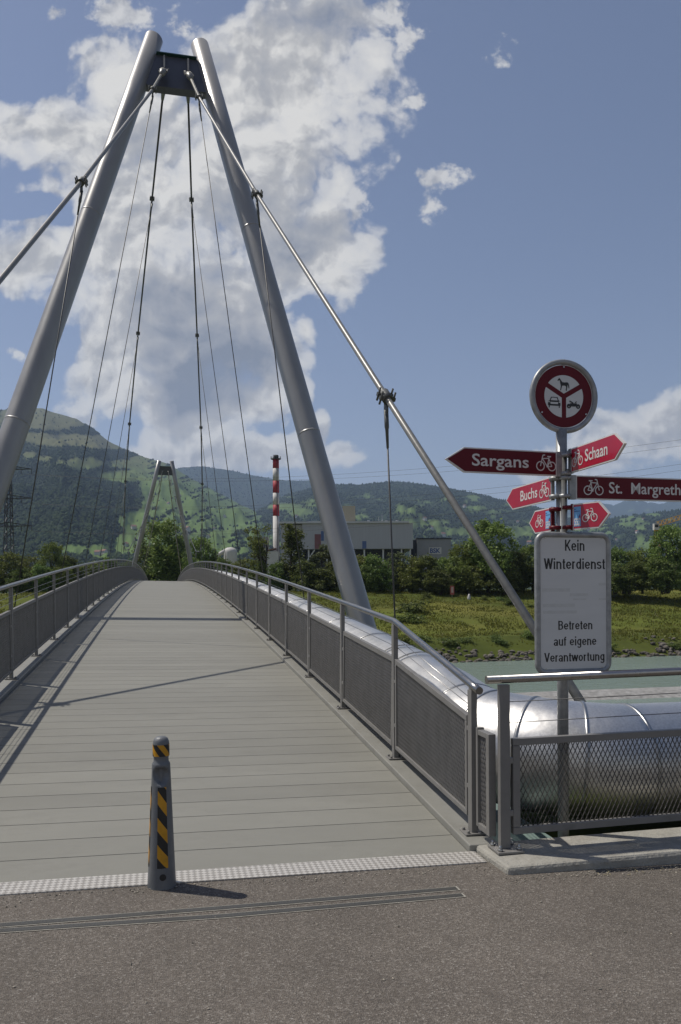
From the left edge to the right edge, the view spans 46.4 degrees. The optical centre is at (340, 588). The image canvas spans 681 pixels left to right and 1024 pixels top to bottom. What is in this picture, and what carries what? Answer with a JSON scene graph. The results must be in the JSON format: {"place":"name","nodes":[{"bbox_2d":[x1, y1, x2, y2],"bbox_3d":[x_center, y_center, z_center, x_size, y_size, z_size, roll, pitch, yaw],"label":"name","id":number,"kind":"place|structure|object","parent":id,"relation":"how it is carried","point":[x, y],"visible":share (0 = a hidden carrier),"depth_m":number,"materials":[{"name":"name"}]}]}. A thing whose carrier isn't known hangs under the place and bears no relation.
{"place":"outdoors","nodes":[
{"label":"outdoors","id":0,"kind":"place"},
{"bbox_2d":[0,408,280,559],"bbox_3d":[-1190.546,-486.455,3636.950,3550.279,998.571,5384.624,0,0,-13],"label":"mountain","id":1,"kind":"structure","parent":0,"point":[191,507],"depth_m":2862.29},
{"bbox_2d":[0,408,680,587],"bbox_3d":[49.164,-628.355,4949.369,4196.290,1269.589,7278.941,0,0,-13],"label":"broadleaf forest","id":2,"kind":"object","parent":1,"relation":"on","point":[52,536],"visible":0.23,"depth_m":2154.44,"materials":[{"name":"plant"}]},
{"bbox_2d":[0,408,680,568],"bbox_3d":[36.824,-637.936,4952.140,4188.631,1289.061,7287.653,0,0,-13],"label":"conifer forest","id":3,"kind":"object","parent":1,"relation":"on","point":[396,502],"visible":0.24,"depth_m":3313.00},
{"bbox_2d":[177,466,310,510],"bbox_3d":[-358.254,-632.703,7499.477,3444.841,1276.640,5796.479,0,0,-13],"label":"blue ridge","id":4,"kind":"structure","parent":0,"point":[225,485],"depth_m":7707.47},
{"bbox_2d":[0,862,680,1023],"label":"asphalt path","id":5,"kind":"structure","parent":0,"point":[484,947],"depth_m":3.75,"materials":[{"name":"asphalt"}]},
{"bbox_2d":[147,736,175,890],"bbox_3d":[-1.035,1.299,4.585,0.165,0.896,0.165,0,0,-13],"label":"bollard","id":6,"kind":"object","parent":5,"relation":"on","point":[161,866],"visible":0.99,"depth_m":4.54,"materials":[{"name":"black"}]},
{"bbox_2d":[0,887,456,925],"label":"asphalt joint","id":7,"kind":"object","parent":5,"relation":"on","point":[214,907],"visible":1,"depth_m":4.27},
{"bbox_2d":[0,886,459,926],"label":"asphalt joint edge","id":8,"kind":"object","parent":5,"relation":"on","point":[225,909],"visible":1,"depth_m":4.26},
{"bbox_2d":[0,893,462,931],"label":"asphalt joint","id":9,"kind":"object","parent":5,"relation":"on","point":[219,915],"visible":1,"depth_m":4.16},
{"bbox_2d":[0,893,465,932],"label":"asphalt joint edge","id":10,"kind":"object","parent":5,"relation":"on","point":[227,913],"visible":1,"depth_m":4.16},
{"bbox_2d":[2,865,678,1008],"bbox_3d":[1.011,1.738,3.557,9.461,0.218,2.881,0,0,-13],"label":"grit","id":11,"kind":"object","parent":5,"relation":"on","point":[395,886],"visible":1,"depth_m":4.72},
{"bbox_2d":[0,590,680,661],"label":"embankment","id":12,"kind":"structure","parent":0,"point":[483,646],"depth_m":119.60,"materials":[{"name":"green plant"}]},
{"bbox_2d":[0,551,31,593],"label":"broadleaf tree","id":13,"kind":"object","parent":12,"relation":"on","point":[12,557],"visible":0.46,"depth_m":145.97,"materials":[{"name":"green plant"}]},
{"bbox_2d":[0,466,31,593],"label":"power pylon","id":14,"kind":"object","parent":12,"relation":"on","point":[5,523],"visible":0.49,"depth_m":259.70,"materials":[{"name":"grey metal"}]},
{"bbox_2d":[34,499,567,532],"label":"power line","id":15,"kind":"object","parent":14,"relation":"attached to","point":[311,526],"visible":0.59,"depth_m":217.31,"materials":[{"name":"grey metal"}]},
{"bbox_2d":[43,500,603,534],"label":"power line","id":16,"kind":"object","parent":14,"relation":"attached to","point":[308,530],"visible":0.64,"depth_m":226.21,"materials":[{"name":"grey metal"}]},
{"bbox_2d":[27,440,675,478],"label":"power line","id":17,"kind":"object","parent":14,"relation":"attached to","point":[333,474],"visible":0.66,"depth_m":224.63,"materials":[{"name":"grey metal"}]},
{"bbox_2d":[25,464,678,506],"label":"power line","id":18,"kind":"object","parent":14,"relation":"attached to","point":[364,499],"visible":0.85,"depth_m":215.91,"materials":[{"name":"grey metal"}]},
{"bbox_2d":[37,446,676,480],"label":"power line","id":19,"kind":"object","parent":14,"relation":"attached to","point":[335,478],"visible":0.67,"depth_m":224.76,"materials":[{"name":"grey metal"}]},
{"bbox_2d":[36,470,679,508],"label":"power line","id":20,"kind":"object","parent":14,"relation":"attached to","point":[353,504],"visible":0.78,"depth_m":222.54,"materials":[{"name":"grey metal"}]},
{"bbox_2d":[2,567,33,593],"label":"bushy tree","id":21,"kind":"object","parent":12,"relation":"on","point":[14,575],"visible":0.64,"depth_m":144.07,"materials":[{"name":"green plant"}]},
{"bbox_2d":[23,554,40,592],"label":"broadleaf tree","id":22,"kind":"object","parent":12,"relation":"on","point":[26,564],"visible":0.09,"depth_m":152.19,"materials":[{"name":"green plant"}]},
{"bbox_2d":[23,563,59,592],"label":"bushy tree","id":23,"kind":"object","parent":12,"relation":"on","point":[40,571],"visible":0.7,"depth_m":144.88,"materials":[{"name":"green plant"}]},
{"bbox_2d":[30,541,73,591],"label":"broadleaf tree","id":24,"kind":"object","parent":12,"relation":"on","point":[58,559],"visible":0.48,"depth_m":149.39,"materials":[{"name":"green plant"}]},
{"bbox_2d":[49,565,76,589],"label":"broadleaf tree","id":25,"kind":"object","parent":12,"relation":"on","point":[62,583],"visible":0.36,"depth_m":147.00,"materials":[{"name":"green plant"}]},
{"bbox_2d":[62,553,84,581],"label":"bushy tree","id":26,"kind":"object","parent":12,"relation":"on","point":[73,562],"visible":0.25,"depth_m":157.32,"materials":[{"name":"green plant"}]},
{"bbox_2d":[79,561,106,575],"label":"broadleaf tree","id":27,"kind":"object","parent":12,"relation":"on","point":[89,566],"visible":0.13,"depth_m":165.03,"materials":[{"name":"green plant"}]},
{"bbox_2d":[100,555,123,584],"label":"bushy tree","id":28,"kind":"object","parent":12,"relation":"on","point":[105,562],"visible":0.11,"depth_m":177.09,"materials":[{"name":"green plant"}]},
{"bbox_2d":[131,542,153,580],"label":"bushy tree","id":29,"kind":"object","parent":12,"relation":"on","point":[140,561],"visible":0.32,"depth_m":174.90,"materials":[{"name":"green plant"}]},
{"bbox_2d":[142,476,161,571],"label":"backstay cable","id":30,"kind":"object","parent":12,"relation":"attached to","point":[153,521],"visible":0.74,"depth_m":118.93,"materials":[{"name":"silver metal"}]},
{"bbox_2d":[130,517,185,580],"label":"broadleaf tree","id":31,"kind":"object","parent":12,"relation":"on","point":[163,562],"visible":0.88,"depth_m":169.32,"materials":[{"name":"green plant"}]},
{"bbox_2d":[132,460,192,579],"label":"bridge pylon","id":32,"kind":"object","parent":12,"relation":"on","point":[159,469],"visible":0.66,"depth_m":113.77,"materials":[{"name":"metal"}]},
{"bbox_2d":[168,475,180,570],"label":"backstay cable","id":33,"kind":"object","parent":12,"relation":"attached to","point":[174,520],"visible":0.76,"depth_m":119.33,"materials":[{"name":"silver metal"}]},
{"bbox_2d":[179,536,218,582],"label":"broadleaf tree","id":34,"kind":"object","parent":12,"relation":"on","point":[205,553],"visible":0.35,"depth_m":166.58,"materials":[{"name":"green plant"}]},
{"bbox_2d":[215,557,234,571],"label":"bushy tree","id":35,"kind":"object","parent":12,"relation":"on","point":[221,560],"visible":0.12,"depth_m":159.04,"materials":[{"name":"green plant"}]},
{"bbox_2d":[218,547,236,568],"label":"silo","id":36,"kind":"object","parent":12,"relation":"on","point":[230,553],"visible":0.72,"depth_m":297.88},
{"bbox_2d":[228,558,254,576],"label":"broadleaf tree","id":37,"kind":"object","parent":12,"relation":"on","point":[245,560],"visible":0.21,"depth_m":152.98,"materials":[{"name":"green plant"}]},
{"bbox_2d":[244,561,267,582],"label":"bushy tree","id":38,"kind":"object","parent":12,"relation":"on","point":[259,569],"visible":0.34,"depth_m":149.26,"materials":[{"name":"green plant"}]},
{"bbox_2d":[244,524,271,568],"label":"loose crowned tree","id":39,"kind":"object","parent":12,"relation":"on","point":[254,544],"visible":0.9,"depth_m":151.34,"materials":[{"name":"green plant"}]},
{"bbox_2d":[267,548,278,572],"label":"boiler house","id":40,"kind":"structure","parent":12,"relation":"on","point":[273,558],"depth_m":322.00,"materials":[{"name":"concrete"}]},
{"bbox_2d":[262,560,287,589],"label":"bushy tree","id":41,"kind":"object","parent":12,"relation":"on","point":[275,569],"visible":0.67,"depth_m":147.28,"materials":[{"name":"green plant"}]},
{"bbox_2d":[271,455,280,561],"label":"chimney","id":42,"kind":"object","parent":12,"relation":"on","point":[275,458],"visible":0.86,"depth_m":328.82,"materials":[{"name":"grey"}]},
{"bbox_2d":[277,523,309,590],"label":"poplar tree","id":43,"kind":"object","parent":12,"relation":"on","point":[290,543],"visible":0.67,"depth_m":149.29,"materials":[{"name":"green plant"}]},
{"bbox_2d":[291,558,320,590],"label":"bushy tree","id":44,"kind":"object","parent":12,"relation":"on","point":[307,569],"visible":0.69,"depth_m":144.80,"materials":[{"name":"green plant"}]},
{"bbox_2d":[306,544,331,572],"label":"willow tree","id":45,"kind":"object","parent":12,"relation":"on","point":[322,556],"visible":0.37,"depth_m":149.10,"materials":[{"name":"green plant"}]},
{"bbox_2d":[307,567,336,591],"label":"bushy tree","id":46,"kind":"object","parent":12,"relation":"on","point":[320,585],"visible":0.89,"depth_m":143.93,"materials":[{"name":"green plant"}]},
{"bbox_2d":[323,561,339,591],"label":"bushy tree","id":47,"kind":"object","parent":12,"relation":"on","point":[334,585],"visible":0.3,"depth_m":144.31,"materials":[{"name":"green plant"}]},
{"bbox_2d":[0,588,680,646],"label":"grass","id":48,"kind":"structure","parent":12,"relation":"on","point":[664,631],"depth_m":128.38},
{"bbox_2d":[279,506,412,590],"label":"factory","id":49,"kind":"structure","parent":12,"relation":"on","point":[374,538],"depth_m":322.00,"materials":[{"name":"grey"}]},
{"bbox_2d":[356,554,365,580],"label":"broadleaf tree","id":50,"kind":"object","parent":12,"relation":"on","point":[360,562],"visible":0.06,"depth_m":146.72,"materials":[{"name":"green plant"}]},
{"bbox_2d":[359,563,385,591],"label":"bushy tree","id":51,"kind":"object","parent":12,"relation":"on","point":[368,585],"visible":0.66,"depth_m":143.65,"materials":[{"name":"green plant"}]},
{"bbox_2d":[361,553,395,591],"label":"bushy tree","id":52,"kind":"object","parent":12,"relation":"on","point":[382,570],"visible":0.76,"depth_m":144.41,"materials":[{"name":"green plant"}]},
{"bbox_2d":[378,551,409,590],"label":"willow tree","id":53,"kind":"object","parent":12,"relation":"on","point":[396,572],"visible":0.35,"depth_m":148.94,"materials":[{"name":"green plant"}]},
{"bbox_2d":[398,634,411,642],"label":"shrub","id":54,"kind":"object","parent":12,"relation":"on","point":[404,638],"visible":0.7,"depth_m":99.76,"materials":[{"name":"green plant"}]},
{"bbox_2d":[392,612,425,623],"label":"shrub","id":55,"kind":"object","parent":12,"relation":"on","point":[411,618],"visible":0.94,"depth_m":116.94,"materials":[{"name":"green plant"}]},
{"bbox_2d":[394,555,425,591],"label":"broadleaf tree","id":56,"kind":"object","parent":12,"relation":"on","point":[405,577],"visible":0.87,"depth_m":145.75,"materials":[{"name":"green plant"}]},
{"bbox_2d":[392,597,431,613],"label":"shrub","id":57,"kind":"object","parent":12,"relation":"on","point":[409,607],"visible":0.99,"depth_m":124.86,"materials":[{"name":"green plant"}]},
{"bbox_2d":[412,553,444,591],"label":"bushy tree","id":58,"kind":"object","parent":12,"relation":"on","point":[429,562],"visible":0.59,"depth_m":144.74,"materials":[{"name":"green plant"}]},
{"bbox_2d":[411,538,450,589],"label":"annex building","id":59,"kind":"structure","parent":12,"relation":"on","point":[438,547],"depth_m":345.00,"materials":[{"name":"grey concrete"}]},
{"bbox_2d":[419,567,454,594],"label":"bushy tree","id":60,"kind":"object","parent":12,"relation":"on","point":[445,581],"visible":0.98,"depth_m":142.79,"materials":[{"name":"green plant"}]},
{"bbox_2d":[436,557,455,584],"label":"broadleaf tree","id":61,"kind":"object","parent":12,"relation":"on","point":[441,563],"visible":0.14,"depth_m":147.78,"materials":[{"name":"green plant"}]},
{"bbox_2d":[437,636,461,645],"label":"shrub","id":62,"kind":"object","parent":12,"relation":"on","point":[452,642],"visible":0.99,"depth_m":100.56,"materials":[{"name":"green plant"}]},
{"bbox_2d":[442,554,476,592],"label":"broadleaf tree","id":63,"kind":"object","parent":12,"relation":"on","point":[456,569],"visible":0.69,"depth_m":145.67,"materials":[{"name":"green plant"}]},
{"bbox_2d":[447,539,478,585],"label":"broadleaf tree","id":64,"kind":"object","parent":12,"relation":"on","point":[456,549],"visible":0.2,"depth_m":148.29,"materials":[{"name":"green plant"}]},
{"bbox_2d":[454,562,487,593],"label":"broadleaf tree","id":65,"kind":"object","parent":12,"relation":"on","point":[478,585],"visible":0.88,"depth_m":144.32,"materials":[{"name":"green plant"}]},
{"bbox_2d":[463,518,523,592],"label":"broadleaf tree","id":66,"kind":"object","parent":12,"relation":"on","point":[499,530],"visible":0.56,"depth_m":146.04,"materials":[{"name":"green plant"}]},
{"bbox_2d":[491,636,509,644],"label":"shrub","id":67,"kind":"object","parent":12,"relation":"on","point":[502,642],"visible":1,"depth_m":102.52,"materials":[{"name":"green plant"}]},
{"bbox_2d":[485,562,524,595],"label":"bushy tree","id":68,"kind":"object","parent":12,"relation":"on","point":[512,577],"visible":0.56,"depth_m":143.64,"materials":[{"name":"green plant"}]},
{"bbox_2d":[507,547,533,591],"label":"bushy tree","id":69,"kind":"object","parent":12,"relation":"on","point":[520,560],"visible":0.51,"depth_m":148.78,"materials":[{"name":"green plant"}]},
{"bbox_2d":[513,544,533,590],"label":"broadleaf tree","id":70,"kind":"object","parent":12,"relation":"on","point":[530,551],"visible":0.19,"depth_m":151.15,"materials":[{"name":"green plant"}]},
{"bbox_2d":[435,635,680,662],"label":"riprap","id":71,"kind":"object","parent":12,"relation":"on","point":[501,654],"visible":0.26,"depth_m":99.98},
{"bbox_2d":[611,561,630,594],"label":"bushy tree","id":72,"kind":"object","parent":12,"relation":"on","point":[615,582],"visible":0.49,"depth_m":142.60,"materials":[{"name":"green plant"}]},
{"bbox_2d":[611,545,635,595],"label":"bushy tree","id":73,"kind":"object","parent":12,"relation":"on","point":[618,554],"visible":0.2,"depth_m":149.01,"materials":[{"name":"green plant"}]},
{"bbox_2d":[616,559,654,593],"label":"bushy tree","id":74,"kind":"object","parent":12,"relation":"on","point":[633,582],"visible":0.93,"depth_m":142.78,"materials":[{"name":"green plant"}]},
{"bbox_2d":[625,547,652,593],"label":"broadleaf tree","id":75,"kind":"object","parent":12,"relation":"on","point":[639,554],"visible":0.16,"depth_m":146.72,"materials":[{"name":"green plant"}]},
{"bbox_2d":[637,556,680,593],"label":"bushy tree","id":76,"kind":"object","parent":12,"relation":"on","point":[661,584],"visible":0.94,"depth_m":141.54,"materials":[{"name":"green plant"}]},
{"bbox_2d":[642,524,680,593],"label":"broadleaf tree","id":77,"kind":"object","parent":12,"relation":"on","point":[667,531],"visible":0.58,"depth_m":145.00,"materials":[{"name":"green plant"}]},
{"bbox_2d":[653,515,680,547],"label":"tower crane","id":78,"kind":"object","parent":12,"relation":"on","point":[656,527],"visible":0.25,"depth_m":253.40,"materials":[{"name":"grey"}]},
{"bbox_2d":[0,0,680,508],"label":"sky","id":79,"kind":"structure","parent":0,"point":[483,194],"materials":[{"name":"blue"}]},
{"bbox_2d":[259,481,569,588],"bbox_3d":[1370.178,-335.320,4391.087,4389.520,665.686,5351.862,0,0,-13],"label":"wooded ridge","id":80,"kind":"structure","parent":0,"point":[438,527],"depth_m":3510.89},
{"bbox_2d":[450,655,680,809],"bbox_3d":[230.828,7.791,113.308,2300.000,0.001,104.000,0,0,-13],"label":"river water","id":81,"kind":"structure","parent":0,"point":[481,670],"depth_m":79.00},
{"bbox_2d":[516,686,680,700],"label":"gravel bar","id":82,"kind":"object","parent":81,"relation":"in","point":[621,693],"visible":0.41,"depth_m":65.50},
{"bbox_2d":[520,811,680,837],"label":"bank","id":83,"kind":"structure","parent":0,"point":[625,828],"depth_m":6.26,"materials":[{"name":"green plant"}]},
{"bbox_2d":[0,30,376,628],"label":"bridge pylon","id":84,"kind":"object","parent":83,"relation":"on","point":[152,59],"visible":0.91,"depth_m":22.57,"materials":[{"name":"metal"}]},
{"bbox_2d":[0,67,168,283],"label":"backstay cable","id":85,"kind":"object","parent":84,"relation":"attached to","point":[81,182],"visible":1,"depth_m":16.23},
{"bbox_2d":[14,190,82,606],"bbox_3d":[-6.015,-3.488,16.179,1.520,9.425,0.065,0,0,-13],"label":"hanger rod","id":86,"kind":"object","parent":85,"relation":"hanging from","point":[80,198],"visible":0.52,"depth_m":16.19,"materials":[{"name":"metal"}]},
{"bbox_2d":[58,96,153,587],"bbox_3d":[-6.840,-6.786,22.926,2.900,15.298,0.065,0,0,-13],"label":"hanger rod","id":87,"kind":"object","parent":85,"relation":"hanging from","point":[151,101],"visible":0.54,"depth_m":22.95,"materials":[{"name":"metal"}]},
{"bbox_2d":[123,94,164,550],"bbox_3d":[-16.909,-10.041,68.493,3.386,13.490,89.289,0,0,-13],"label":"cable","id":88,"kind":"object","parent":84,"relation":"attached to","point":[152,198],"visible":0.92,"depth_m":34.32,"materials":[{"name":"metal"}]},
{"bbox_2d":[82,203,152,577],"bbox_3d":[-8.388,-6.983,29.589,2.802,15.058,0.065,0,0,-13],"label":"hanger rod","id":89,"kind":"object","parent":88,"relation":"hanging from","point":[119,380],"visible":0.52,"depth_m":29.61,"materials":[{"name":"metal"}]},
{"bbox_2d":[97,337,138,571],"bbox_3d":[-10.270,-5.660,36.339,2.072,11.859,0.065,0,0,-13],"label":"hanger rod","id":90,"kind":"object","parent":88,"relation":"hanging from","point":[119,444],"visible":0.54,"depth_m":36.36,"materials":[{"name":"metal"}]},
{"bbox_2d":[109,427,129,558],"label":"hanger rod","id":91,"kind":"object","parent":88,"relation":"hanging from","point":[120,487],"visible":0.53,"depth_m":43.13,"materials":[{"name":"metal"}]},
{"bbox_2d":[167,97,203,551],"bbox_3d":[-13.554,-9.997,69.247,2.479,13.612,89.283,0,0,-13],"label":"cable","id":92,"kind":"object","parent":84,"relation":"attached to","point":[191,199],"visible":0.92,"depth_m":34.70,"materials":[{"name":"metal"}]},
{"bbox_2d":[200,431,216,561],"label":"hanger rod","id":93,"kind":"object","parent":92,"relation":"hanging from","point":[208,492],"visible":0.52,"depth_m":44.16,"materials":[{"name":"metal"}]},
{"bbox_2d":[196,339,227,571],"bbox_3d":[-5.955,-5.654,37.308,1.551,12.073,0.065,0,0,-13],"label":"hanger rod","id":94,"kind":"object","parent":92,"relation":"hanging from","point":[211,447],"visible":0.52,"depth_m":37.27,"materials":[{"name":"metal"}]},
{"bbox_2d":[191,204,241,574],"bbox_3d":[-4.668,-6.989,30.424,2.043,15.303,0.065,0,0,-13],"label":"hanger rod","id":95,"kind":"object","parent":92,"relation":"hanging from","point":[215,380],"visible":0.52,"depth_m":30.39,"materials":[{"name":"metal"}]},
{"bbox_2d":[184,71,585,701],"bbox_3d":[-1.202,-7.344,15.664,0.311,17.793,19.823,0,0,-21],"label":"backstay cable","id":96,"kind":"object","parent":84,"relation":"attached to","point":[386,397],"visible":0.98,"depth_m":10.39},
{"bbox_2d":[198,103,264,583],"bbox_3d":[-3.177,-6.712,23.749,2.061,15.382,0.065,0,0,-13],"label":"hanger rod","id":97,"kind":"object","parent":96,"relation":"hanging from","point":[199,105],"visible":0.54,"depth_m":23.71,"materials":[{"name":"metal"}]},
{"bbox_2d":[256,202,304,598],"bbox_3d":[-1.241,-3.501,17.251,1.163,9.672,0.065,0,0,-13],"label":"hanger rod","id":98,"kind":"object","parent":96,"relation":"hanging from","point":[257,210],"visible":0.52,"depth_m":17.22,"materials":[{"name":"metal"}]},
{"bbox_2d":[384,410,395,618],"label":"hanger rod","id":99,"kind":"object","parent":96,"relation":"hanging from","point":[386,420],"visible":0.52,"depth_m":10.82,"materials":[{"name":"metal"}]},
{"bbox_2d":[0,580,551,895],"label":"bridge deck","id":100,"kind":"structure","parent":83,"relation":"on","point":[281,765],"depth_m":7.06,"materials":[{"name":"grey wood"}]},
{"bbox_2d":[0,559,147,682],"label":"bridge railing","id":101,"kind":"object","parent":100,"relation":"on","point":[29,628],"visible":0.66,"depth_m":14.11,"materials":[{"name":"metal"}]},
{"bbox_2d":[177,561,495,836],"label":"bridge railing","id":102,"kind":"object","parent":100,"relation":"on","point":[443,743],"visible":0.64,"depth_m":7.33,"materials":[{"name":"metal"}]},
{"bbox_2d":[186,569,680,819],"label":"insulated pipe","id":103,"kind":"object","parent":83,"relation":"on","point":[538,711],"visible":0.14,"depth_m":6.04,"materials":[{"name":"metal"}]},
{"bbox_2d":[445,359,680,836],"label":"signpost","id":104,"kind":"object","parent":83,"relation":"on","point":[572,592],"visible":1,"depth_m":5.50,"materials":[{"name":"grey"}]},
{"bbox_2d":[476,827,680,874],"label":"concrete kerb","id":105,"kind":"structure","parent":83,"relation":"on","point":[615,850],"depth_m":5.11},
{"bbox_2d":[485,667,680,854],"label":"guard fence","id":106,"kind":"object","parent":105,"relation":"on","point":[508,754],"visible":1,"depth_m":5.25,"materials":[{"name":"metal"}]},
{"bbox_2d":[555,501,680,518],"bbox_3d":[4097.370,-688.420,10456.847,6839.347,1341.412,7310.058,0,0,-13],"label":"range","id":107,"kind":"structure","parent":0,"point":[628,508],"depth_m":10984.11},
{"bbox_2d":[571,510,680,561],"bbox_3d":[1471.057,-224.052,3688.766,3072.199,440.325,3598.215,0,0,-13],"label":"green foothill","id":108,"kind":"structure","parent":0,"point":[640,536],"depth_m":3376.38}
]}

